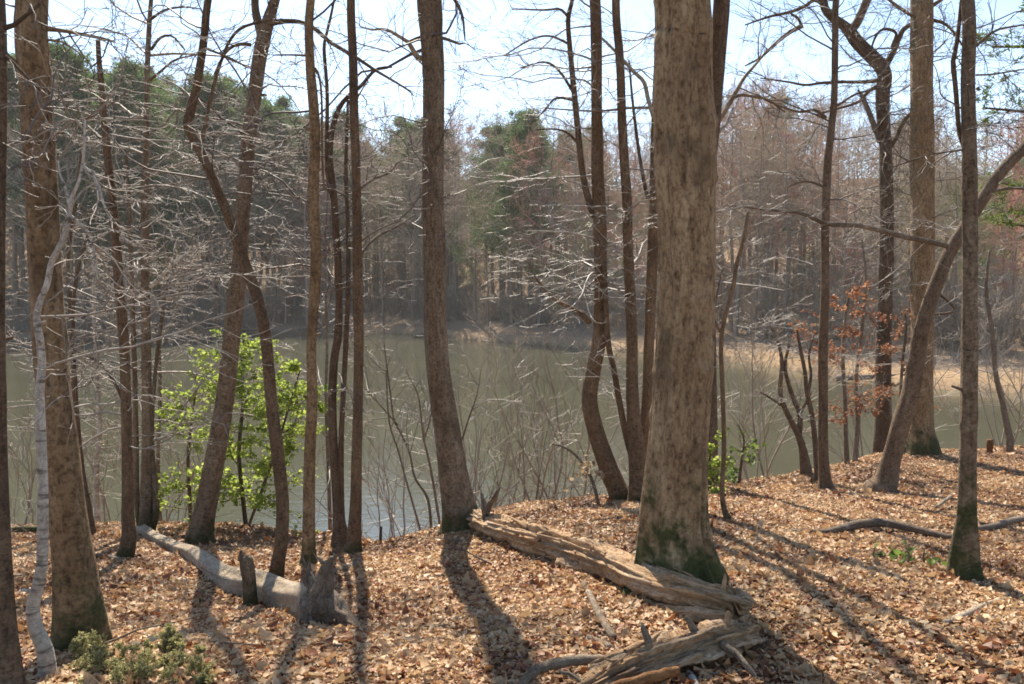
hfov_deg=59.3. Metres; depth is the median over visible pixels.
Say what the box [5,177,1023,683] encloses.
ground
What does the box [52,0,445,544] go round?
bare tree
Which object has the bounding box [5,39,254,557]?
snag
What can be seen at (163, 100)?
pine tree
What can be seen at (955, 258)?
woodland tree
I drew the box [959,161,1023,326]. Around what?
budding tree
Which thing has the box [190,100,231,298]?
pine tree
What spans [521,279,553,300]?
brush shrub
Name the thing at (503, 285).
brush shrub
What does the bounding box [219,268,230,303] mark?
understory tree
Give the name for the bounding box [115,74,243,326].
woodland tree
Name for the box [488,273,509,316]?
understory tree
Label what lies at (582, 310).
brush shrub
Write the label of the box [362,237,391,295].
understory tree
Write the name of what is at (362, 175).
woodland tree
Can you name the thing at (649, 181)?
woodland tree
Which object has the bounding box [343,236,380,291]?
understory tree
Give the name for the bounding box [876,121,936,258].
pine tree
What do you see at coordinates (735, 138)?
woodland tree
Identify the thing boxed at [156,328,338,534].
leafy sapling
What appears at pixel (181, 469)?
bare shrub
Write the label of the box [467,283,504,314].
brush shrub
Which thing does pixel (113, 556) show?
stick
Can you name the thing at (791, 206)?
understory tree
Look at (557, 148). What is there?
woodland tree
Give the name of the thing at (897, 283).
understory tree
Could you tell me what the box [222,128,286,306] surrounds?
budding tree
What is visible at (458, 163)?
woodland tree
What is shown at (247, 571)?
broken stump
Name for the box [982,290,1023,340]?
brush shrub
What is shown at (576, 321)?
brush shrub
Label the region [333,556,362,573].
stick
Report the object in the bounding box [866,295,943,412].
beech sapling
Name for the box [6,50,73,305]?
pine tree
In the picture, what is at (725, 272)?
brush shrub
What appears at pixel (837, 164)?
woodland tree
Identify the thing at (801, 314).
brush shrub
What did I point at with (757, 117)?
budding tree
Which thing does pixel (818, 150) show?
woodland tree
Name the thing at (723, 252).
understory tree
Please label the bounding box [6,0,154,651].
bare tree
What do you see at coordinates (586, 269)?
understory tree
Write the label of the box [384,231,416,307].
understory tree
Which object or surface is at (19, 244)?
woodland tree
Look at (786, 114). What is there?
woodland tree
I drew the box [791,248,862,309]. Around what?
brush shrub
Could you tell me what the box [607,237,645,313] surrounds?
understory tree
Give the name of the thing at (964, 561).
bare tree
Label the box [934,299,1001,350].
brush shrub
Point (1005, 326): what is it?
brush shrub
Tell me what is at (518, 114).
pine tree
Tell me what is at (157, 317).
brush shrub
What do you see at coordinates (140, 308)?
brush shrub
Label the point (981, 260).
budding tree
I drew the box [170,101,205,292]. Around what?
pine tree
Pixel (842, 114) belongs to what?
woodland tree
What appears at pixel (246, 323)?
brush shrub
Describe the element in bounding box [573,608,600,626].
stick
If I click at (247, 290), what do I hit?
brush shrub
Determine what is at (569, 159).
pine tree
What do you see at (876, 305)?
brush shrub
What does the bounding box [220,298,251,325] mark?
brush shrub
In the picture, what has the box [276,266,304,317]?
understory tree
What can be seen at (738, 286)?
woodland tree
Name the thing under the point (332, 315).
brush shrub
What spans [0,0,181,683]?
bare tree
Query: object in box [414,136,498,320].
woodland tree
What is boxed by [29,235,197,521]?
slim sapling
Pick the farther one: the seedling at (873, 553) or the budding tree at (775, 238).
the budding tree at (775, 238)
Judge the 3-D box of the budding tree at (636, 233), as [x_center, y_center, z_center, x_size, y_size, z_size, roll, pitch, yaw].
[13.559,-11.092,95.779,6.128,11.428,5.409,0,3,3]
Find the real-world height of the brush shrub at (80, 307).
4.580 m
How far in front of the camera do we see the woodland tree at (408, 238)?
95.74 m
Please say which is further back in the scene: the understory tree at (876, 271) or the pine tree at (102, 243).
the pine tree at (102, 243)
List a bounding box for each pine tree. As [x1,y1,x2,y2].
[6,36,135,328]
[6,48,138,309]
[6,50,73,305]
[6,69,76,226]
[6,212,95,257]
[7,53,29,312]
[14,107,155,327]
[19,145,25,294]
[59,54,213,326]
[61,69,174,311]
[61,111,141,313]
[83,72,213,264]
[104,59,165,162]
[122,92,187,306]
[150,68,179,280]
[151,67,266,324]
[157,71,206,272]
[158,76,185,270]
[167,71,277,309]
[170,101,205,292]
[172,80,189,267]
[179,130,279,270]
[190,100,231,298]
[196,101,327,316]
[200,72,270,292]
[202,82,287,301]
[205,116,308,310]
[216,92,306,303]
[225,93,277,299]
[249,114,350,308]
[273,132,340,312]
[295,145,373,306]
[296,112,308,262]
[324,108,386,282]
[351,140,381,280]
[367,112,464,304]
[369,139,422,292]
[372,113,419,286]
[411,130,472,284]
[446,122,539,297]
[460,123,498,292]
[461,105,588,320]
[473,106,583,302]
[524,140,553,256]
[542,128,590,260]
[562,125,620,271]
[566,150,619,267]
[637,170,719,239]
[725,88,833,298]
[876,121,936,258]
[960,0,1023,229]
[995,123,1023,244]
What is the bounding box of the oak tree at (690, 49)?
[621,0,818,593]
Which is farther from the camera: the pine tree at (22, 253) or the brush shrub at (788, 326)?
the pine tree at (22, 253)
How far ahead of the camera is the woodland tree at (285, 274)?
94.31 m
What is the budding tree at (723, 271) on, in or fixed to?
on the ground
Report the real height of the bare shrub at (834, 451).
3.065 m
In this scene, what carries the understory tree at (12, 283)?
on the ground
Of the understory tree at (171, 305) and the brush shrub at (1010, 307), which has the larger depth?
the understory tree at (171, 305)
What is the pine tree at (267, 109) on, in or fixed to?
on the ground
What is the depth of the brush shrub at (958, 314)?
49.75 m
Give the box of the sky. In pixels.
[5,0,1023,187]
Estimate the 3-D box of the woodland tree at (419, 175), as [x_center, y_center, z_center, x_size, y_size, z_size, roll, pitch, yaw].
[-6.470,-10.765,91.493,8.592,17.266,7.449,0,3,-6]
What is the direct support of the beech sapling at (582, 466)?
on the ground
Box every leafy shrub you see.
[708,422,735,493]
[718,425,766,483]
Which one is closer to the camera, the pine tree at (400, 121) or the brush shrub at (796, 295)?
the brush shrub at (796, 295)
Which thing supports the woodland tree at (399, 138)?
on the ground
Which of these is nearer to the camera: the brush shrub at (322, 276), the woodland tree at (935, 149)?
the woodland tree at (935, 149)
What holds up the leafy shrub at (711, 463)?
on the ground
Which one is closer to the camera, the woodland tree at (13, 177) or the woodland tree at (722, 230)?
the woodland tree at (722, 230)
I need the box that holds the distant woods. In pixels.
[5,78,1023,285]
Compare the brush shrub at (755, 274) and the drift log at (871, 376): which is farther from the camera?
the brush shrub at (755, 274)
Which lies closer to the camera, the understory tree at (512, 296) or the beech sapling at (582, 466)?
the beech sapling at (582, 466)
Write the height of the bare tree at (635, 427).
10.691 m
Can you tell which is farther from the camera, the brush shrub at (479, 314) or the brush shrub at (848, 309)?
the brush shrub at (479, 314)
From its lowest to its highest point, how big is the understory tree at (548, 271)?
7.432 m
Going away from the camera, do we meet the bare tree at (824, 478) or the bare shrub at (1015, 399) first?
the bare tree at (824, 478)
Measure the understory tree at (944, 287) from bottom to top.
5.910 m
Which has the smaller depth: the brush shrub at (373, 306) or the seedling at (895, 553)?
the seedling at (895, 553)
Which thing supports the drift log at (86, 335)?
on the ground
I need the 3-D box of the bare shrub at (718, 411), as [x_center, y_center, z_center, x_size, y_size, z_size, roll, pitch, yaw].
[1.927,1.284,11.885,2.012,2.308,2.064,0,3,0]
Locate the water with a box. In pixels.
[6,332,1023,539]
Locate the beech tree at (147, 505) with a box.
[6,0,348,543]
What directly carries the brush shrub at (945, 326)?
on the ground
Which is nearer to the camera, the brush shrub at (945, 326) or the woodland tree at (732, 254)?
the brush shrub at (945, 326)
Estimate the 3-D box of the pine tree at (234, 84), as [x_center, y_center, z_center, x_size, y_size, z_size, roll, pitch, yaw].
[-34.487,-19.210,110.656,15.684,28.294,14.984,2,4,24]
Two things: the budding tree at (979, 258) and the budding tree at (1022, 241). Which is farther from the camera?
the budding tree at (979, 258)
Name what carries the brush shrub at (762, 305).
on the ground
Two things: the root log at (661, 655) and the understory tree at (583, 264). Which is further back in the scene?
the understory tree at (583, 264)
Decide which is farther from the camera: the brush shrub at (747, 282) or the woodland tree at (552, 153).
the woodland tree at (552, 153)
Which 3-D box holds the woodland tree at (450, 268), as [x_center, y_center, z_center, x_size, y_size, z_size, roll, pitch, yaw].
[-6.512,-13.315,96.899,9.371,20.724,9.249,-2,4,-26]
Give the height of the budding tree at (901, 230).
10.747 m
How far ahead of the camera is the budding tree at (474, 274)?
85.35 m
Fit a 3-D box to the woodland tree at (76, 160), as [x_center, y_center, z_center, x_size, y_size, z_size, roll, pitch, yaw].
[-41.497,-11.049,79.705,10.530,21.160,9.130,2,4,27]
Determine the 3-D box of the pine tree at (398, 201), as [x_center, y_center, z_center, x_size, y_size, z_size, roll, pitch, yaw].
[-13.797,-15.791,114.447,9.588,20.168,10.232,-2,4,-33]
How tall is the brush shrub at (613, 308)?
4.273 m
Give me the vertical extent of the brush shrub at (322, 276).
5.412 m
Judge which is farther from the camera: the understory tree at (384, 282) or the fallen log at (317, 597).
the understory tree at (384, 282)
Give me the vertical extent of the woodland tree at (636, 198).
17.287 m
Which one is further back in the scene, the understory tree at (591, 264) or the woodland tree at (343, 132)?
the woodland tree at (343, 132)
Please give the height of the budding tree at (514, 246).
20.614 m
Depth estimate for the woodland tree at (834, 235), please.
59.24 m
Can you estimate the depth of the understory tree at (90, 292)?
82.09 m
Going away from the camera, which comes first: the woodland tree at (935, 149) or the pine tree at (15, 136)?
the woodland tree at (935, 149)
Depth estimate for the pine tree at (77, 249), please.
91.26 m
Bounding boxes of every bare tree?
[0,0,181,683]
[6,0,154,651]
[15,0,435,577]
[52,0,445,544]
[158,0,377,566]
[199,0,503,555]
[217,0,617,536]
[250,0,421,549]
[404,0,657,500]
[521,0,739,501]
[555,2,808,485]
[723,11,1023,492]
[725,0,933,489]
[730,0,999,454]
[821,0,1023,455]
[879,0,1023,582]
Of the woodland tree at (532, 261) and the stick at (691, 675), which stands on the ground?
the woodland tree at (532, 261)
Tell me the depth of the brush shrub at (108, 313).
83.62 m
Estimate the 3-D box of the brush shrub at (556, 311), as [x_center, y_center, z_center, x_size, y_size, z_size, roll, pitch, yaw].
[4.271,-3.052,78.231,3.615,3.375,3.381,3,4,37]
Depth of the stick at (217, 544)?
8.28 m
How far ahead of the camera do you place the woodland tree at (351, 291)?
111.86 m
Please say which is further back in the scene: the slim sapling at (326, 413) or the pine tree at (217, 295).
the pine tree at (217, 295)
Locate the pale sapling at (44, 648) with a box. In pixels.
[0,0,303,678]
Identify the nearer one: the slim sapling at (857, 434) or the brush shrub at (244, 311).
the slim sapling at (857, 434)
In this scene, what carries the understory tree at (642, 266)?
on the ground
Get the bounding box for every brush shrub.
[5,276,25,298]
[6,299,29,331]
[6,307,19,329]
[6,307,24,333]
[6,318,18,335]
[8,278,64,299]
[64,293,91,325]
[65,290,98,327]
[75,292,113,328]
[85,274,106,307]
[87,302,116,333]
[90,292,137,329]
[128,293,161,329]
[136,293,172,330]
[150,290,195,326]
[151,257,175,292]
[151,301,178,326]
[179,288,224,331]
[184,287,213,327]
[188,286,219,313]
[190,286,207,311]
[195,315,209,329]
[203,297,226,331]
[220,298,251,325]
[242,298,269,325]
[245,286,282,315]
[245,289,274,323]
[248,281,292,321]
[276,271,299,299]
[294,300,308,324]
[304,294,334,322]
[307,257,333,288]
[320,273,345,311]
[321,300,351,328]
[328,307,344,324]
[363,289,383,316]
[373,278,407,297]
[379,286,410,315]
[383,287,421,311]
[397,277,448,311]
[397,286,423,313]
[446,288,484,319]
[446,289,470,321]
[457,292,491,325]
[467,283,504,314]
[474,291,503,319]
[476,261,494,284]
[476,289,503,317]
[488,266,518,303]
[491,292,534,323]
[504,284,527,306]
[504,294,537,323]
[513,299,542,321]
[514,291,537,322]
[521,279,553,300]
[522,289,568,326]
[534,260,582,313]
[542,290,578,325]
[544,247,586,285]
[559,290,593,330]
[572,286,591,324]
[582,275,623,318]
[591,306,621,324]
[607,258,657,314]
[607,276,644,326]
[608,274,644,330]
[609,267,623,296]
[637,298,656,327]
[640,281,657,324]
[715,295,723,323]
[716,250,755,294]
[716,268,759,308]
[718,276,762,328]
[719,298,767,333]
[724,269,799,333]
[729,262,813,329]
[734,279,797,336]
[740,264,779,302]
[740,264,783,299]
[740,292,788,337]
[740,301,779,338]
[748,282,809,333]
[764,292,808,332]
[779,259,832,298]
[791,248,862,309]
[791,289,838,339]
[800,300,857,343]
[802,243,876,304]
[811,283,874,338]
[828,288,910,351]
[830,287,866,330]
[836,276,910,336]
[839,247,899,290]
[856,284,910,336]
[871,269,910,315]
[893,272,958,344]
[900,268,1004,331]
[902,276,961,330]
[934,259,1023,355]
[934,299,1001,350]
[934,302,960,347]
[935,297,1003,349]
[938,275,1005,338]
[938,283,1006,342]
[939,259,1023,328]
[939,287,1005,347]
[978,294,1022,350]
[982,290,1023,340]
[991,249,1023,307]
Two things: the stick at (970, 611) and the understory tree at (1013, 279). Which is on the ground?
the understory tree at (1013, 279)
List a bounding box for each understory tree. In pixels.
[5,227,27,273]
[5,244,27,313]
[5,254,20,296]
[5,261,21,306]
[66,237,105,303]
[76,263,108,330]
[121,239,153,327]
[149,244,170,294]
[159,286,180,326]
[169,233,222,327]
[182,241,207,312]
[189,272,207,310]
[200,238,232,298]
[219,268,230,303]
[257,238,295,319]
[259,269,279,318]
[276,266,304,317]
[308,265,331,294]
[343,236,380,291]
[350,256,377,297]
[362,227,388,295]
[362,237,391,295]
[364,235,406,292]
[372,239,400,293]
[374,263,394,308]
[380,260,398,294]
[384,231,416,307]
[388,245,408,291]
[407,231,448,308]
[410,239,456,296]
[447,276,468,322]
[453,237,485,306]
[467,270,482,304]
[479,241,502,290]
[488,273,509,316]
[497,220,537,315]
[497,244,532,322]
[517,256,548,309]
[526,236,548,299]
[534,242,565,315]
[541,253,565,318]
[543,268,564,327]
[544,239,577,303]
[549,214,593,326]
[552,267,581,301]
[554,243,590,302]
[568,265,592,328]
[577,230,591,283]
[580,224,615,296]
[592,224,638,325]
[592,225,622,312]
[607,225,644,289]
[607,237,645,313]
[607,266,622,320]
[622,240,646,300]
[715,221,730,304]
[734,223,778,296]
[742,229,792,337]
[769,195,837,325]
[777,251,813,316]
[778,197,843,333]
[793,218,831,302]
[797,203,878,339]
[816,190,866,289]
[818,178,878,325]
[832,213,878,303]
[838,206,877,289]
[840,205,909,323]
[851,199,896,298]
[854,174,910,300]
[867,239,907,303]
[877,267,905,316]
[896,229,935,322]
[902,248,960,332]
[935,190,993,323]
[954,200,1012,287]
[955,254,1020,351]
[960,219,1018,306]
[978,227,1023,341]
[978,268,1009,313]
[986,228,1021,284]
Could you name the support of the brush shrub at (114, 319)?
on the ground
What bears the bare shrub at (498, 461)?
on the ground
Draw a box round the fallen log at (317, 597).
[136,524,357,625]
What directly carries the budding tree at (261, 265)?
on the ground
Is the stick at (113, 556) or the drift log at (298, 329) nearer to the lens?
the stick at (113, 556)
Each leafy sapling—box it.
[140,373,218,523]
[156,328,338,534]
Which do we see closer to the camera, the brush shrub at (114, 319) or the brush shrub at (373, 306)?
the brush shrub at (114, 319)
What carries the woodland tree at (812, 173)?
on the ground
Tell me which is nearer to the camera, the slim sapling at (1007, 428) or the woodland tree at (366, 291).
the slim sapling at (1007, 428)
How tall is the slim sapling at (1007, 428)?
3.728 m
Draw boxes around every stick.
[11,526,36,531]
[50,553,121,560]
[118,583,167,598]
[213,543,257,552]
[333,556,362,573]
[569,630,614,648]
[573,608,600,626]
[581,580,617,640]
[684,668,698,683]
[778,518,951,539]
[934,495,952,507]
[942,598,1004,625]
[978,515,1023,530]
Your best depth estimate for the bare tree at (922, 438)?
12.79 m
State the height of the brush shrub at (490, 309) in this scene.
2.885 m
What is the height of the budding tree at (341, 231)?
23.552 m
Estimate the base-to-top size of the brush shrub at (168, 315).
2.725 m
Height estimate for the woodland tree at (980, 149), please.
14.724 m
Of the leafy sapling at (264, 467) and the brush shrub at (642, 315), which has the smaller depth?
the leafy sapling at (264, 467)
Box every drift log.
[68,333,104,336]
[241,329,257,331]
[281,327,318,330]
[412,334,423,336]
[835,374,897,380]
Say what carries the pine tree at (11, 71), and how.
on the ground
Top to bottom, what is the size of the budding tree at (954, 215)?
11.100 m
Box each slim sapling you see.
[6,150,176,401]
[6,193,192,533]
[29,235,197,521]
[81,215,224,521]
[210,192,385,532]
[829,181,933,461]
[934,222,1023,451]
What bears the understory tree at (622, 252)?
on the ground
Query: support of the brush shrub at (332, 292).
on the ground
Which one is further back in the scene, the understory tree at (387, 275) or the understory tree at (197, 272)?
the understory tree at (387, 275)
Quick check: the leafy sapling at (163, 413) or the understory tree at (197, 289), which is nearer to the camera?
the leafy sapling at (163, 413)
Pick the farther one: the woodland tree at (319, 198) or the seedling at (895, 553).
the woodland tree at (319, 198)
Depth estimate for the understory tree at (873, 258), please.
74.01 m
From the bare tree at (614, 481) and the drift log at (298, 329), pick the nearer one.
the bare tree at (614, 481)
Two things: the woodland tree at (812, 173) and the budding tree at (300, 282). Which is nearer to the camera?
the woodland tree at (812, 173)
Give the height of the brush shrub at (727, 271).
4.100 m
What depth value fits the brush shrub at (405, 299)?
98.92 m
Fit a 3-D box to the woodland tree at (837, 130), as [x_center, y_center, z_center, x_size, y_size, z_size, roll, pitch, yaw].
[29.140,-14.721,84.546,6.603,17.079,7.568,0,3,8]
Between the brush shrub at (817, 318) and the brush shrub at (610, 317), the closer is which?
the brush shrub at (817, 318)
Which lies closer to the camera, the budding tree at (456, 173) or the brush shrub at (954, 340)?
the brush shrub at (954, 340)
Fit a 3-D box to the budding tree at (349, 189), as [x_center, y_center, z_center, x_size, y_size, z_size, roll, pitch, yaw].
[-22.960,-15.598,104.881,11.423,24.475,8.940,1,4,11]
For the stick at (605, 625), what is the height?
0.142 m
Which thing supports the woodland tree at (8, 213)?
on the ground
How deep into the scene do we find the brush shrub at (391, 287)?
112.55 m
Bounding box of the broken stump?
[237,550,257,605]
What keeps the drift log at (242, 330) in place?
on the ground
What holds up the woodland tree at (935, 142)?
on the ground
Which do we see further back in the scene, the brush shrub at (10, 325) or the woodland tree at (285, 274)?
the woodland tree at (285, 274)
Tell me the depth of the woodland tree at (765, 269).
65.31 m
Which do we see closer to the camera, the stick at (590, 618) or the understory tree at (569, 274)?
the stick at (590, 618)
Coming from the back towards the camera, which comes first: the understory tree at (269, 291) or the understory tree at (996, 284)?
the understory tree at (269, 291)
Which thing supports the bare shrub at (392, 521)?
on the ground
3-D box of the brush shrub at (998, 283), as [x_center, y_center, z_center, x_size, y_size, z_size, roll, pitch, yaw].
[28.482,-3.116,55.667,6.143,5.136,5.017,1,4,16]
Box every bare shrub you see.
[7,399,121,524]
[8,407,192,521]
[81,392,246,521]
[256,381,491,539]
[367,336,572,533]
[407,371,567,523]
[452,296,588,500]
[478,319,642,498]
[481,378,625,504]
[583,357,743,480]
[716,287,888,478]
[768,318,1019,463]
[892,287,1023,447]
[951,313,1023,433]
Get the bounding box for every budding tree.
[121,183,196,288]
[125,155,205,322]
[205,229,251,295]
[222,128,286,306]
[259,244,263,274]
[262,157,345,324]
[297,118,324,298]
[298,106,364,306]
[327,125,378,298]
[349,175,393,306]
[362,170,390,292]
[401,110,484,306]
[445,182,510,320]
[482,119,516,289]
[500,124,584,326]
[523,174,592,301]
[536,115,629,295]
[587,195,648,315]
[606,134,650,326]
[616,189,646,287]
[716,118,761,310]
[717,70,812,269]
[717,82,801,313]
[730,62,778,262]
[734,73,822,306]
[753,93,854,313]
[818,200,873,338]
[819,117,908,312]
[861,180,910,259]
[935,155,979,268]
[935,175,1023,290]
[936,160,982,298]
[949,155,1020,300]
[959,108,1023,265]
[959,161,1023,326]
[978,176,1023,335]
[983,113,1023,346]
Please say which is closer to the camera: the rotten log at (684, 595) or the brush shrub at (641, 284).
the rotten log at (684, 595)
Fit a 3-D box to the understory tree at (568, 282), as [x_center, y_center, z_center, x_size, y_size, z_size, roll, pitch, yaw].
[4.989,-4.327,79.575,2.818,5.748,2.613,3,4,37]
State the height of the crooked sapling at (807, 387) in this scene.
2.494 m
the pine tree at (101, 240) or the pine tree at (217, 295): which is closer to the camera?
the pine tree at (101, 240)
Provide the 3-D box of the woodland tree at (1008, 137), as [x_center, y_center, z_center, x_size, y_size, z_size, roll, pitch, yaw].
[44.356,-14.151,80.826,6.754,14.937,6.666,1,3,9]
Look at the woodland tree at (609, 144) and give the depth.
94.15 m
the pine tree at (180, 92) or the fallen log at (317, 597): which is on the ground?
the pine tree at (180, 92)
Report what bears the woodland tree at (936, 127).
on the ground
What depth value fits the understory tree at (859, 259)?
69.60 m
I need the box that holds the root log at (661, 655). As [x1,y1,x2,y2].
[519,611,773,683]
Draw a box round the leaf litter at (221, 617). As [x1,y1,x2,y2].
[11,444,1023,683]
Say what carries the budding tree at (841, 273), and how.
on the ground
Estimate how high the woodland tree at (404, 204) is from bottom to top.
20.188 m
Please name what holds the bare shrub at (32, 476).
on the ground
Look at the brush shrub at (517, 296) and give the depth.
90.97 m
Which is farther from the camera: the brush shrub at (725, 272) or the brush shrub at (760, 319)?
the brush shrub at (725, 272)
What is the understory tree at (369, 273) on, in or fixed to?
on the ground
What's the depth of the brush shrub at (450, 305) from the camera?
88.76 m
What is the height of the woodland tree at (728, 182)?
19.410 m
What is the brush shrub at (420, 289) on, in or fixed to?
on the ground
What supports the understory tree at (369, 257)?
on the ground
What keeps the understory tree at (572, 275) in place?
on the ground
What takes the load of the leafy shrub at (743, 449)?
on the ground
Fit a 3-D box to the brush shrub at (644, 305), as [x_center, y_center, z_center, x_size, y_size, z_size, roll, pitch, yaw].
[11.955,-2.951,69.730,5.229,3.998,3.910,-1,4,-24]
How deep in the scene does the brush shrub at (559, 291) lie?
85.01 m
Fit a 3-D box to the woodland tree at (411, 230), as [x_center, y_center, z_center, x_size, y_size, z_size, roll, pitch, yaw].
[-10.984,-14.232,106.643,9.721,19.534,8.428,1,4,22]
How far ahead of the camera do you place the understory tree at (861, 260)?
61.48 m
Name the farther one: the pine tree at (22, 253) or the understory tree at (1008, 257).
the pine tree at (22, 253)
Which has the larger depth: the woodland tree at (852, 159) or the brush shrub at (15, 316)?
the brush shrub at (15, 316)
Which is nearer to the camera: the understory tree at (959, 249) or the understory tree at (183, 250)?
the understory tree at (959, 249)
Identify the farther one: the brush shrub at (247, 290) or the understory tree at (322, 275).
the understory tree at (322, 275)
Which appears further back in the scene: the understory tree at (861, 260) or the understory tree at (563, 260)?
the understory tree at (563, 260)
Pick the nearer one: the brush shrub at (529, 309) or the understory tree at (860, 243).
the understory tree at (860, 243)
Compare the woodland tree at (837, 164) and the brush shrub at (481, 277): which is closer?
the woodland tree at (837, 164)
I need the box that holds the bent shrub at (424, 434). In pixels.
[332,320,528,530]
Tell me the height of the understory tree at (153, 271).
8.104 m
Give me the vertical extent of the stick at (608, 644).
0.056 m
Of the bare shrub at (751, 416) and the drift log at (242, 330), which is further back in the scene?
the drift log at (242, 330)
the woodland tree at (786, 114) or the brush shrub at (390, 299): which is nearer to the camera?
the woodland tree at (786, 114)
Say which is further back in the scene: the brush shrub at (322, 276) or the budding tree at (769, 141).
the brush shrub at (322, 276)
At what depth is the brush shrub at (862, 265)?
76.47 m
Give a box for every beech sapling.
[552,443,611,503]
[788,279,899,463]
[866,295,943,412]
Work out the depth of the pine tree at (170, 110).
110.92 m
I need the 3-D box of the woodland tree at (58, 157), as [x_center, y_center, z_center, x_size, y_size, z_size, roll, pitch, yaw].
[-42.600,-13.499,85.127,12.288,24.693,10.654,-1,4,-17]
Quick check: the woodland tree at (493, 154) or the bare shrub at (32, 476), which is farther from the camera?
the woodland tree at (493, 154)
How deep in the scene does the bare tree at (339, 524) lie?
7.98 m
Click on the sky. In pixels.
(373, 11)
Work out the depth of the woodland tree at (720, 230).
68.33 m
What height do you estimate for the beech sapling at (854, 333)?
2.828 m
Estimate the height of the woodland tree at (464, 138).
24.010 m
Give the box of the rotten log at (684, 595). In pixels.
[466,487,756,619]
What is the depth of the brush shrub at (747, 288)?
74.79 m
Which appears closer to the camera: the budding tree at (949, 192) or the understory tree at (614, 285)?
the budding tree at (949, 192)
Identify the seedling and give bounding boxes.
[67,622,216,683]
[871,541,883,557]
[888,540,948,566]
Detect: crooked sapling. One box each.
[727,305,817,474]
[732,291,871,481]
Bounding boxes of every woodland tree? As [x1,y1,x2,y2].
[6,102,79,332]
[6,120,23,225]
[6,124,103,258]
[7,79,125,270]
[7,144,24,220]
[18,223,19,263]
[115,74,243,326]
[171,109,290,325]
[190,108,293,325]
[192,142,289,252]
[252,175,323,323]
[261,133,364,315]
[270,108,384,317]
[272,131,351,320]
[279,94,301,284]
[288,115,394,224]
[305,115,377,206]
[308,138,390,228]
[320,110,348,281]
[329,99,422,309]
[338,137,382,300]
[340,110,403,303]
[342,110,403,299]
[342,130,411,311]
[342,162,417,316]
[360,114,450,306]
[361,135,446,319]
[374,144,419,295]
[378,160,421,299]
[380,172,458,315]
[386,121,471,265]
[396,115,472,202]
[406,164,490,287]
[407,105,482,284]
[408,120,496,305]
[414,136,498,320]
[419,98,502,194]
[445,150,522,324]
[459,94,555,294]
[466,99,553,308]
[467,96,544,292]
[467,142,548,322]
[477,112,573,302]
[498,98,589,293]
[521,127,619,324]
[523,115,618,319]
[527,116,590,295]
[537,100,586,283]
[562,105,647,231]
[562,134,648,284]
[571,98,646,297]
[585,123,649,289]
[586,119,649,275]
[586,124,648,234]
[607,144,649,255]
[608,120,650,247]
[609,100,650,224]
[613,132,649,215]
[630,108,733,180]
[631,139,726,249]
[715,80,800,322]
[715,96,746,292]
[715,171,737,266]
[716,72,793,335]
[716,89,765,276]
[716,118,811,322]
[717,63,799,299]
[717,79,815,320]
[717,86,811,331]
[717,112,832,339]
[718,81,826,320]
[718,87,745,207]
[720,85,828,337]
[760,64,835,278]
[766,84,872,302]
[781,84,909,313]
[787,105,843,287]
[790,91,843,255]
[793,97,878,213]
[797,96,856,174]
[797,97,878,283]
[798,122,908,345]
[805,90,908,305]
[832,100,908,287]
[832,108,959,260]
[834,117,961,330]
[844,107,951,314]
[844,140,908,290]
[860,160,960,269]
[862,109,961,279]
[870,81,1006,308]
[877,83,987,211]
[893,101,979,218]
[893,109,997,231]
[897,125,1011,338]
[935,112,1019,249]
[940,103,999,246]
[952,107,1023,296]
[978,107,1023,208]
[979,102,1023,206]
[983,103,1023,175]
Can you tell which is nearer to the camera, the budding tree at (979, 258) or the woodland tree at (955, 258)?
the woodland tree at (955, 258)
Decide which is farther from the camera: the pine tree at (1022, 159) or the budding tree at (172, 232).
the budding tree at (172, 232)
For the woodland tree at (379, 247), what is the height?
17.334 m
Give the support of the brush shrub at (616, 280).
on the ground
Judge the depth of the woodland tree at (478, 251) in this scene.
81.58 m
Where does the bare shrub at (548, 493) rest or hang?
on the ground
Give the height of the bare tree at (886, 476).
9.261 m
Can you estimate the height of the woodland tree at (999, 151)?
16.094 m
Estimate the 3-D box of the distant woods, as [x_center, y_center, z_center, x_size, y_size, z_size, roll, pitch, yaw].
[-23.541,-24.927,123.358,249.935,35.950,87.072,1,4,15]
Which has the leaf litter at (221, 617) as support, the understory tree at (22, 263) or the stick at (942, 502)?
the stick at (942, 502)
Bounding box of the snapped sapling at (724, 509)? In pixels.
[714,177,791,518]
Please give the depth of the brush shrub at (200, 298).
96.76 m
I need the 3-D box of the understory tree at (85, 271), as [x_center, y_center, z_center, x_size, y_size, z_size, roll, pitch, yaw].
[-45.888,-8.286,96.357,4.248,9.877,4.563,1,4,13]
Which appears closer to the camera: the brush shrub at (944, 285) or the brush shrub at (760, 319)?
the brush shrub at (944, 285)
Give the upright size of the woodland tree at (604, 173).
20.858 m
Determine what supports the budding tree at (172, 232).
on the ground
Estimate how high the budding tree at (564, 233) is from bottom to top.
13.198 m
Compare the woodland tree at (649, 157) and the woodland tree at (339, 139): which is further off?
the woodland tree at (339, 139)
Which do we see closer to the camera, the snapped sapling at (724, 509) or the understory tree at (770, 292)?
the snapped sapling at (724, 509)
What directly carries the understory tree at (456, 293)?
on the ground
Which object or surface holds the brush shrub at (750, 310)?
on the ground
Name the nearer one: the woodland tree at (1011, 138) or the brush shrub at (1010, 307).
the brush shrub at (1010, 307)
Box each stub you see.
[379,526,381,542]
[985,439,993,452]
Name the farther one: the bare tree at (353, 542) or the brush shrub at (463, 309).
the brush shrub at (463, 309)
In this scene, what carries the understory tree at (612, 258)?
on the ground
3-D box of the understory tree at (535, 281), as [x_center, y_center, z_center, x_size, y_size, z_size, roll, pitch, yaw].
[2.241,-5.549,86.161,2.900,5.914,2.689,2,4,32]
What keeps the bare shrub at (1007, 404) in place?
on the ground
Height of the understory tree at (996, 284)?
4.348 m

